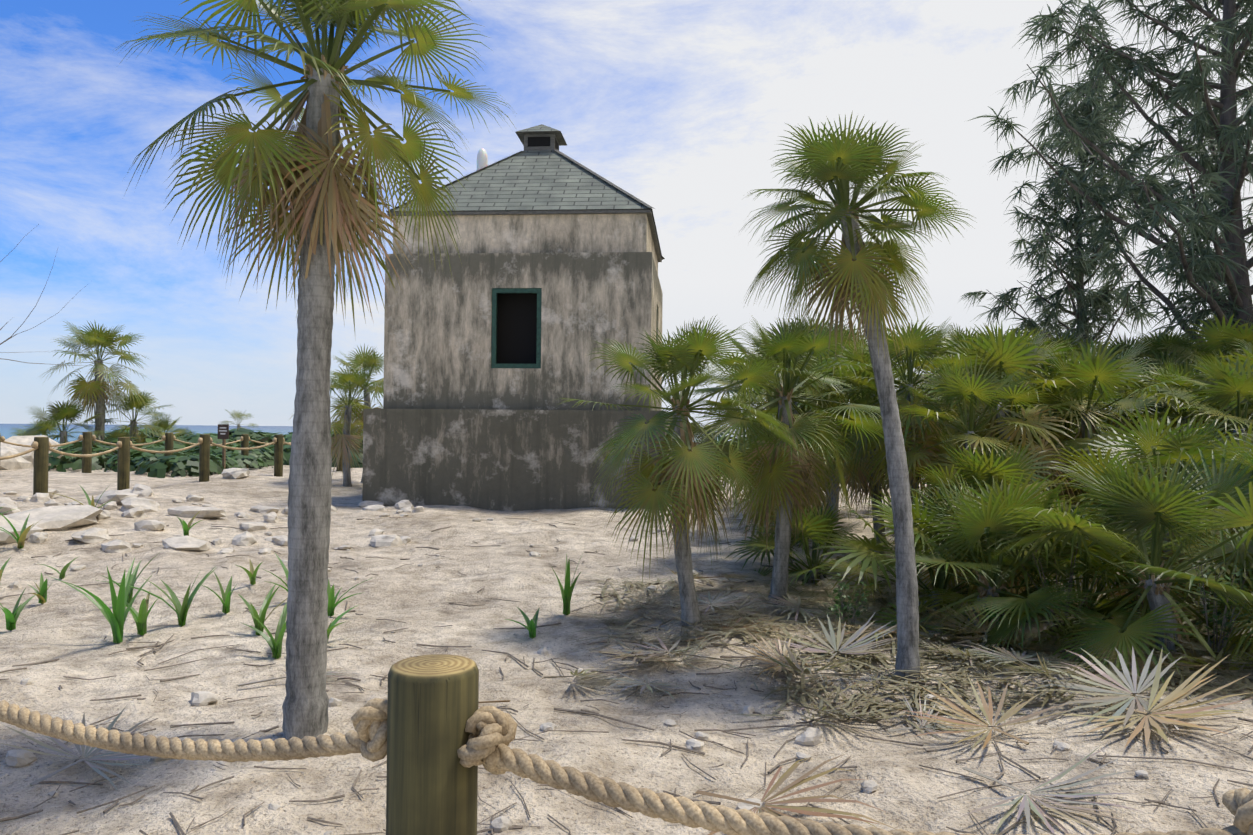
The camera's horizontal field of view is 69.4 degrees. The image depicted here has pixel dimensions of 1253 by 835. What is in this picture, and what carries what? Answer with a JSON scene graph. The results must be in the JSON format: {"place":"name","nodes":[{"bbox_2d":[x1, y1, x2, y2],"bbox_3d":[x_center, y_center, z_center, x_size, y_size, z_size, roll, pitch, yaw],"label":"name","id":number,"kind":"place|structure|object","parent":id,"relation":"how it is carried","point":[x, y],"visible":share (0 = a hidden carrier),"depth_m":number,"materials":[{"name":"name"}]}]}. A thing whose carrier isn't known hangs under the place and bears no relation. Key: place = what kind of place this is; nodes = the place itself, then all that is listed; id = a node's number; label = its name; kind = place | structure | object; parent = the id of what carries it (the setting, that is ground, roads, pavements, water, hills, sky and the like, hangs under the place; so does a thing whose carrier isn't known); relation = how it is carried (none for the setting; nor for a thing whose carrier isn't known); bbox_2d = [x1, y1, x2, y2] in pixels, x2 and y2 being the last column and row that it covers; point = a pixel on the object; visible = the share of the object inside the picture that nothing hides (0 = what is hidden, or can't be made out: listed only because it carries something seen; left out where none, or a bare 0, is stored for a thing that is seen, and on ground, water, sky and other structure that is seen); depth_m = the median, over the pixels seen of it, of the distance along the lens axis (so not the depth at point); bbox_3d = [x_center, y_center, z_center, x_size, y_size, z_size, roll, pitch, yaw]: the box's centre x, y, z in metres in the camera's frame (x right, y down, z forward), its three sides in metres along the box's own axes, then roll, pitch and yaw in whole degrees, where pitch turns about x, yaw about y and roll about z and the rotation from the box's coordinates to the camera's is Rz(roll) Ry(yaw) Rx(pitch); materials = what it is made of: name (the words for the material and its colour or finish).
{"place":"outdoors","nodes":[
{"label":"outdoors","id":0,"kind":"place"},
{"bbox_2d":[0,424,1078,456],"bbox_3d":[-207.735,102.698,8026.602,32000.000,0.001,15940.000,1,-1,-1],"label":"sea water","id":1,"kind":"structure","parent":0,"point":[6,431],"depth_m":781.90,"materials":[{"name":"blue liquid"}]},
{"bbox_2d":[0,465,1252,834],"bbox_3d":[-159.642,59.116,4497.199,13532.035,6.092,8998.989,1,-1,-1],"label":"sand ground","id":2,"kind":"structure","parent":0,"point":[68,627],"depth_m":4.99,"materials":[{"name":"beige sand"}]},
{"bbox_2d":[0,224,86,365],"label":"bare branches","id":3,"kind":"object","parent":2,"relation":"on","point":[31,328],"visible":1,"depth_m":6.72,"materials":[{"name":"brown wood"}]},
{"bbox_2d":[12,419,79,441],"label":"palm","id":4,"kind":"object","parent":2,"relation":"on","point":[49,428],"visible":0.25,"depth_m":28.31,"materials":[{"name":"green plant"}]},
{"bbox_2d":[17,399,110,446],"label":"palm","id":5,"kind":"object","parent":2,"relation":"on","point":[66,411],"depth_m":25.41,"materials":[{"name":"green plant"}]},
{"bbox_2d":[137,412,191,444],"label":"palm","id":6,"kind":"object","parent":2,"relation":"on","point":[164,423],"visible":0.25,"depth_m":29.53,"materials":[{"name":"green plant"}]},
{"bbox_2d":[0,432,342,494],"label":"fence posts","id":7,"kind":"object","parent":2,"relation":"on","point":[41,468],"visible":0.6,"depth_m":16.95,"materials":[{"name":"brown wood"}]},
{"bbox_2d":[0,435,337,459],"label":"rope fence","id":8,"kind":"object","parent":7,"relation":"attached to","point":[34,445],"visible":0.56,"depth_m":17.19,"materials":[{"name":"beige fabric"}]},
{"bbox_2d":[218,424,228,471],"bbox_3d":[-8.773,0.790,19.706,0.260,1.280,0.073,0,-1,11],"label":"trail sign","id":9,"kind":"object","parent":2,"relation":"on","point":[223,432],"visible":0.92,"depth_m":19.69,"materials":[{"name":"brown wood"}]},
{"bbox_2d":[219,409,258,429],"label":"palm tree","id":10,"kind":"object","parent":2,"relation":"on","point":[237,415],"depth_m":61.20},
{"bbox_2d":[115,0,518,740],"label":"palm tree","id":11,"kind":"object","parent":2,"relation":"on","point":[341,16],"depth_m":4.15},
{"bbox_2d":[220,54,413,325],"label":"dead palm fronds","id":12,"kind":"object","parent":11,"relation":"attached to","point":[341,198],"visible":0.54,"depth_m":4.11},
{"bbox_2d":[290,365,383,486],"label":"palm","id":13,"kind":"object","parent":2,"relation":"on","point":[350,382],"depth_m":17.25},
{"bbox_2d":[331,415,362,475],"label":"dead palm fronds","id":14,"kind":"object","parent":13,"relation":"attached to","point":[339,447],"visible":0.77,"depth_m":17.11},
{"bbox_2d":[330,343,383,482],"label":"palm","id":15,"kind":"object","parent":2,"relation":"on","point":[364,360],"depth_m":18.61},
{"bbox_2d":[351,404,381,457],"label":"dead palm fronds","id":16,"kind":"object","parent":15,"relation":"attached to","point":[354,417],"visible":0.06,"depth_m":18.68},
{"bbox_2d":[386,654,478,834],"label":"rope fence post","id":17,"kind":"object","parent":2,"relation":"on","point":[431,780],"visible":1,"depth_m":1.85,"materials":[{"name":"brown wood"}]},
{"bbox_2d":[0,698,1252,834],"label":"rope fence","id":18,"kind":"object","parent":17,"relation":"attached to","point":[491,730],"visible":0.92,"depth_m":1.85,"materials":[{"name":"beige fabric"}]},
{"bbox_2d":[0,485,1013,658],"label":"beach grass plants","id":19,"kind":"object","parent":2,"relation":"on","point":[121,602],"visible":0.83,"depth_m":6.38,"materials":[{"name":"green plant"}]},
{"bbox_2d":[362,214,671,510],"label":"tower walls","id":20,"kind":"structure","parent":2,"relation":"on","point":[487,362],"depth_m":13.87,"materials":[{"name":"grey concrete"}]},
{"bbox_2d":[384,124,664,261],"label":"tower roof","id":21,"kind":"structure","parent":20,"relation":"on","point":[541,174],"depth_m":14.56,"materials":[{"name":"grey tile"}]},
{"bbox_2d":[477,148,487,170],"bbox_3d":[-2.545,-4.376,15.968,0.260,0.760,0.254,0,-1,5],"label":"lighthouse top","id":22,"kind":"object","parent":21,"relation":"on","point":[482,159],"visible":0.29,"depth_m":15.89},
{"bbox_2d":[48,428,1071,477],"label":"scrub belt","id":23,"kind":"object","parent":2,"relation":"on","point":[161,465],"visible":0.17,"depth_m":22.11,"materials":[{"name":"green plant"}]},
{"bbox_2d":[41,319,150,446],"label":"tall palm","id":24,"kind":"object","parent":23,"relation":"on","point":[95,340],"depth_m":26.48,"materials":[{"name":"green plant"}]},
{"bbox_2d":[72,369,117,425],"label":"dead palm fronds","id":25,"kind":"object","parent":24,"relation":"attached to","point":[90,406],"visible":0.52,"depth_m":26.64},
{"bbox_2d":[87,390,178,443],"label":"palm","id":26,"kind":"object","parent":23,"relation":"on","point":[131,405],"depth_m":27.47,"materials":[{"name":"green plant"}]},
{"bbox_2d":[119,425,147,442],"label":"dead palm fronds","id":27,"kind":"object","parent":26,"relation":"attached to","point":[137,435],"visible":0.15,"depth_m":27.63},
{"bbox_2d":[0,435,1211,834],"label":"limestone rubble","id":28,"kind":"object","parent":2,"relation":"on","point":[52,515],"visible":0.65,"depth_m":10.13,"materials":[{"name":"white stone"}]},
{"bbox_2d":[0,565,1252,834],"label":"fallen palm fronds","id":29,"kind":"object","parent":2,"relation":"on","point":[1156,675],"visible":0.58,"depth_m":4.38,"materials":[{"name":"beige plant"}]},
{"bbox_2d":[0,507,1252,834],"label":"twig litter","id":30,"kind":"object","parent":2,"relation":"on","point":[670,745],"visible":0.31,"depth_m":4.31,"materials":[{"name":"brown wood"}]},
{"bbox_2d":[556,315,809,625],"bbox_3d":[0.390,0.394,6.574,1.900,2.311,1.737,1,-1,-1],"label":"palm tree","id":31,"kind":"object","parent":2,"relation":"on","point":[691,350],"depth_m":6.36,"materials":[{"name":"green plant"}]},
{"bbox_2d":[633,396,735,569],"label":"dead palm fronds","id":32,"kind":"object","parent":31,"relation":"attached to","point":[689,501],"visible":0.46,"depth_m":6.42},
{"bbox_2d":[735,380,773,443],"bbox_3d":[2.451,0.210,15.341,1.754,2.518,1.661,1,-1,-1],"label":"shrub","id":33,"kind":"object","parent":2,"relation":"on","point":[748,417],"depth_m":15.28,"materials":[{"name":"green plant"}]},
{"bbox_2d":[697,320,848,510],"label":"palm","id":34,"kind":"object","parent":2,"relation":"on","point":[816,404],"depth_m":10.81,"materials":[{"name":"green plant"}]},
{"bbox_2d":[687,346,867,566],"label":"palm","id":35,"kind":"object","parent":2,"relation":"on","point":[725,383],"depth_m":9.06,"materials":[{"name":"green plant"}]},
{"bbox_2d":[689,304,901,605],"bbox_3d":[1.338,0.324,7.431,1.950,2.494,1.787,1,-1,-1],"label":"palm tree","id":36,"kind":"object","parent":2,"relation":"on","point":[795,345],"depth_m":7.26,"materials":[{"name":"green plant"}]},
{"bbox_2d":[742,384,837,561],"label":"dead palm fronds","id":37,"kind":"object","parent":36,"relation":"attached to","point":[811,487],"visible":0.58,"depth_m":7.29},
{"bbox_2d":[742,313,865,406],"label":"palm","id":38,"kind":"object","parent":2,"relation":"on","point":[815,322],"depth_m":13.69,"materials":[{"name":"green plant"}]},
{"bbox_2d":[722,498,894,593],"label":"palm","id":39,"kind":"object","parent":2,"relation":"on","point":[824,523],"depth_m":8.27,"materials":[{"name":"green plant"}]},
{"bbox_2d":[765,337,864,514],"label":"palm","id":40,"kind":"object","parent":2,"relation":"on","point":[827,497],"depth_m":13.04,"materials":[{"name":"green plant"}]},
{"bbox_2d":[800,320,906,521],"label":"palm","id":41,"kind":"object","parent":2,"relation":"on","point":[852,341],"depth_m":11.96,"materials":[{"name":"green plant"}]},
{"bbox_2d":[739,110,976,679],"bbox_3d":[1.309,-0.124,5.421,1.372,3.322,1.281,1,-1,-1],"label":"tall palm","id":42,"kind":"object","parent":2,"relation":"on","point":[843,162],"depth_m":5.27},
{"bbox_2d":[792,202,891,361],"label":"dead palm fronds","id":43,"kind":"object","parent":42,"relation":"attached to","point":[839,312],"visible":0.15,"depth_m":5.53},
{"bbox_2d":[794,354,930,553],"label":"palm","id":44,"kind":"object","parent":2,"relation":"on","point":[870,384],"depth_m":9.82,"materials":[{"name":"green plant"}]},
{"bbox_2d":[807,327,958,542],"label":"palm","id":45,"kind":"object","parent":2,"relation":"on","point":[850,356],"depth_m":10.42,"materials":[{"name":"green plant"}]},
{"bbox_2d":[849,324,959,439],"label":"palm","id":46,"kind":"object","parent":2,"relation":"on","point":[918,365],"depth_m":13.47,"materials":[{"name":"green plant"}]},
{"bbox_2d":[561,573,1252,735],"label":"leaf litter","id":47,"kind":"object","parent":2,"relation":"on","point":[917,688],"visible":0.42,"depth_m":5.43,"materials":[{"name":"brown plant"}]},
{"bbox_2d":[830,316,1004,503],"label":"palm","id":48,"kind":"object","parent":2,"relation":"on","point":[922,343],"depth_m":8.89,"materials":[{"name":"green plant"}]},
{"bbox_2d":[895,334,980,433],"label":"palm","id":49,"kind":"object","parent":2,"relation":"on","point":[947,348],"visible":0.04,"depth_m":14.35,"materials":[{"name":"green plant"}]},
{"bbox_2d":[895,373,996,489],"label":"palm","id":50,"kind":"object","parent":2,"relation":"on","point":[924,404],"visible":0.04,"depth_m":14.06,"materials":[{"name":"green plant"}]},
{"bbox_2d":[801,482,1092,637],"bbox_3d":[2.436,1.732,7.113,2.237,2.539,2.341,1,-1,-1],"label":"palm","id":51,"kind":"object","parent":2,"relation":"on","point":[941,584],"depth_m":6.87,"materials":[{"name":"green plant"}]},
{"bbox_2d":[871,356,1059,567],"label":"palm","id":52,"kind":"object","parent":2,"relation":"on","point":[958,387],"depth_m":8.20,"materials":[{"name":"green plant"}]},
{"bbox_2d":[936,323,995,379],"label":"palm","id":53,"kind":"object","parent":2,"relation":"on","point":[953,334],"visible":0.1,"depth_m":15.06,"materials":[{"name":"green plant"}]},
{"bbox_2d":[917,354,1022,466],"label":"palm","id":54,"kind":"object","parent":2,"relation":"on","point":[957,439],"depth_m":11.33,"materials":[{"name":"green plant"}]},
{"bbox_2d":[919,370,1034,433],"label":"palm","id":55,"kind":"object","parent":2,"relation":"on","point":[956,412],"depth_m":12.64,"materials":[{"name":"green plant"}]},
{"bbox_2d":[881,435,1101,610],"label":"palm","id":56,"kind":"object","parent":2,"relation":"on","point":[984,466],"depth_m":7.49,"materials":[{"name":"green plant"}]},
{"bbox_2d":[896,321,1123,500],"bbox_3d":[3.809,0.298,9.168,2.234,2.569,2.146,1,-1,-1],"label":"palm","id":57,"kind":"object","parent":2,"relation":"on","point":[1006,358],"depth_m":8.81,"materials":[{"name":"green plant"}]},
{"bbox_2d":[923,322,1098,484],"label":"palm","id":58,"kind":"object","parent":2,"relation":"on","point":[1024,340],"depth_m":9.93,"materials":[{"name":"green plant"}]},
{"bbox_2d":[852,463,1198,647],"bbox_3d":[2.671,1.581,6.465,2.404,2.556,2.357,1,-1,-1],"label":"palm","id":59,"kind":"object","parent":2,"relation":"on","point":[973,519],"depth_m":6.18,"materials":[{"name":"green plant"}]},
{"bbox_2d":[824,511,1252,659],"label":"shrub","id":60,"kind":"object","parent":2,"relation":"on","point":[858,613],"depth_m":6.18,"materials":[{"name":"green plant"}]},
{"bbox_2d":[1020,346,1109,439],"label":"palm","id":61,"kind":"object","parent":2,"relation":"on","point":[1058,373],"visible":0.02,"depth_m":13.95,"materials":[{"name":"green plant"}]},
{"bbox_2d":[1020,330,1113,432],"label":"palm","id":62,"kind":"object","parent":2,"relation":"on","point":[1074,342],"visible":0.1,"depth_m":14.41,"materials":[{"name":"green plant"}]},
{"bbox_2d":[975,368,1171,502],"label":"palm","id":63,"kind":"object","parent":2,"relation":"on","point":[1050,393],"depth_m":9.73,"materials":[{"name":"green plant"}]},
{"bbox_2d":[959,37,1200,434],"bbox_3d":[9.580,-3.050,18.303,5.232,9.332,4.017,1,-1,-1],"label":"casuarina","id":64,"kind":"object","parent":2,"relation":"on","point":[1102,304],"depth_m":18.50,"materials":[{"name":"green plant"}]},
{"bbox_2d":[924,486,1235,654],"bbox_3d":[3.332,1.776,6.596,2.339,2.586,2.284,1,-1,-1],"label":"palm","id":65,"kind":"object","parent":2,"relation":"on","point":[1120,616],"depth_m":6.47,"materials":[{"name":"green plant"}]},
{"bbox_2d":[992,333,1194,568],"bbox_3d":[4.593,0.349,9.103,2.027,2.487,2.171,1,-1,-1],"label":"palm","id":66,"kind":"object","parent":2,"relation":"on","point":[1093,368],"depth_m":8.93,"materials":[{"name":"green plant"}]},
{"bbox_2d":[968,0,1252,364],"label":"conifer tree","id":67,"kind":"object","parent":2,"relation":"on","point":[1182,93],"depth_m":14.89,"materials":[{"name":"green plant"}]},
{"bbox_2d":[969,440,1252,690],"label":"palm","id":68,"kind":"object","parent":2,"relation":"on","point":[1161,506],"depth_m":5.48,"materials":[{"name":"green plant"}]},
{"bbox_2d":[1050,355,1209,477],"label":"palm","id":69,"kind":"object","parent":2,"relation":"on","point":[1133,389],"depth_m":11.07,"materials":[{"name":"green plant"}]},
{"bbox_2d":[1090,333,1180,432],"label":"palm","id":70,"kind":"object","parent":2,"relation":"on","point":[1128,346],"visible":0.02,"depth_m":14.36,"materials":[{"name":"green plant"}]},
{"bbox_2d":[1043,402,1252,620],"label":"palm","id":71,"kind":"object","parent":2,"relation":"on","point":[1172,444],"depth_m":7.15,"materials":[{"name":"green plant"}]},
{"bbox_2d":[1095,345,1227,430],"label":"palm","id":72,"kind":"object","parent":2,"relation":"on","point":[1164,365],"depth_m":12.82,"materials":[{"name":"green plant"}]},
{"bbox_2d":[1103,358,1234,496],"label":"palm","id":73,"kind":"object","parent":2,"relation":"on","point":[1171,370],"depth_m":10.52,"materials":[{"name":"green plant"}]},
{"bbox_2d":[1115,327,1223,429],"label":"palm","id":74,"kind":"object","parent":2,"relation":"on","point":[1166,340],"visible":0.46,"depth_m":13.66,"materials":[{"name":"green plant"}]},
{"bbox_2d":[1123,346,1252,529],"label":"palm","id":75,"kind":"object","parent":2,"relation":"on","point":[1230,383],"depth_m":8.18,"materials":[{"name":"green plant"}]},
{"bbox_2d":[1128,341,1252,529],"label":"palm","id":76,"kind":"object","parent":2,"relation":"on","point":[1233,360],"depth_m":9.90,"materials":[{"name":"green plant"}]},
{"bbox_2d":[1140,422,1252,614],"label":"palm","id":77,"kind":"object","parent":2,"relation":"on","point":[1239,441],"depth_m":7.11,"materials":[{"name":"green plant"}]},
{"bbox_2d":[1158,341,1241,431],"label":"palm","id":78,"kind":"object","parent":2,"relation":"on","point":[1202,348],"visible":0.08,"depth_m":13.24,"materials":[{"name":"green plant"}]},
{"bbox_2d":[1153,314,1252,425],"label":"palm","id":79,"kind":"object","parent":2,"relation":"on","point":[1222,337],"visible":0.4,"depth_m":12.54,"materials":[{"name":"green plant"}]},
{"bbox_2d":[1160,433,1252,666],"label":"palm","id":80,"kind":"object","parent":2,"relation":"on","point":[1239,559],"visible":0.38,"depth_m":5.69,"materials":[{"name":"green plant"}]},
{"bbox_2d":[1160,363,1252,534],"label":"palm","id":81,"kind":"object","parent":2,"relation":"on","point":[1186,397],"visible":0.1,"depth_m":9.32,"materials":[{"name":"green plant"}]},
{"bbox_2d":[1179,493,1252,631],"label":"palm","id":82,"kind":"object","parent":2,"relation":"on","point":[1229,568],"visible":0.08,"depth_m":6.43,"materials":[{"name":"green plant"}]},
{"bbox_2d":[1187,339,1252,437],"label":"palm","id":83,"kind":"object","parent":2,"relation":"on","point":[1250,349],"visible":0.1,"depth_m":10.27,"materials":[{"name":"green plant"}]},
{"bbox_2d":[1216,62,1252,122],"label":"casuarina","id":84,"kind":"object","parent":2,"relation":"on","point":[1246,93],"visible":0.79,"depth_m":14.53,"materials":[{"name":"green plant"}]},
{"bbox_2d":[1218,353,1252,423],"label":"shrub","id":85,"kind":"object","parent":2,"relation":"on","point":[1250,411],"visible":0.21,"depth_m":8.73,"materials":[{"name":"green plant"}]},
{"bbox_2d":[0,0,1252,430],"label":"sky","id":86,"kind":"structure","parent":0,"point":[683,106],"materials":[{"name":"blue"}]},
{"bbox_2d":[720,453,820,554],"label":"dead palm fronds","id":87,"kind":"object","parent":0,"point":[756,518],"visible":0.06,"depth_m":9.05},
{"bbox_2d":[745,441,835,528],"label":"dead palm fronds","id":88,"kind":"object","parent":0,"point":[816,499],"visible":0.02,"depth_m":10.79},
{"bbox_2d":[756,350,864,437],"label":"palm","id":89,"kind":"object","parent":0,"point":[802,386],"depth_m":12.45,"materials":[{"name":"green plant"}]},
{"bbox_2d":[816,393,854,452],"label":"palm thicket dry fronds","id":90,"kind":"object","parent":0,"point":[841,424],"depth_m":11.97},
{"bbox_2d":[835,429,890,526],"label":"dead palm fronds","id":91,"kind":"object","parent":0,"point":[867,489],"visible":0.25,"depth_m":9.88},
{"bbox_2d":[876,392,943,505],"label":"dead palm fronds","id":92,"kind":"object","parent":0,"point":[922,462],"visible":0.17,"depth_m":8.95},
{"bbox_2d":[926,437,975,568],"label":"dead palm fronds","id":93,"kind":"object","parent":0,"point":[973,444],"depth_m":8.31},
{"bbox_2d":[976,571,1008,631],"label":"palm thicket dry fronds","id":94,"kind":"object","parent":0,"point":[983,580],"visible":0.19,"depth_m":6.37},
{"bbox_2d":[952,559,1034,600],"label":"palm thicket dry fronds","id":95,"kind":"object","parent":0,"point":[1021,589],"depth_m":7.51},
{"bbox_2d":[982,402,1041,494],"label":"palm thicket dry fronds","id":96,"kind":"object","parent":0,"point":[1016,421],"depth_m":10.26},
{"bbox_2d":[978,417,1047,499],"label":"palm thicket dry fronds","id":97,"kind":"object","parent":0,"point":[991,434],"visible":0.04,"depth_m":9.09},
{"bbox_2d":[1036,424,1111,510],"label":"dead palm fronds","id":98,"kind":"object","parent":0,"point":[1070,490],"visible":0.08,"depth_m":9.10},
{"bbox_2d":[1134,560,1196,662],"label":"dead palm fronds","id":99,"kind":"object","parent":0,"point":[1157,590],"visible":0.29,"depth_m":5.57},
{"bbox_2d":[1109,532,1222,620],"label":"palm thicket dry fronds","id":100,"kind":"object","parent":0,"point":[1180,561],"visible":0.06,"depth_m":6.98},
{"bbox_2d":[1158,394,1247,438],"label":"palm","id":101,"kind":"object","parent":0,"point":[1200,418],"depth_m":11.87,"materials":[{"name":"green plant"}]}
]}

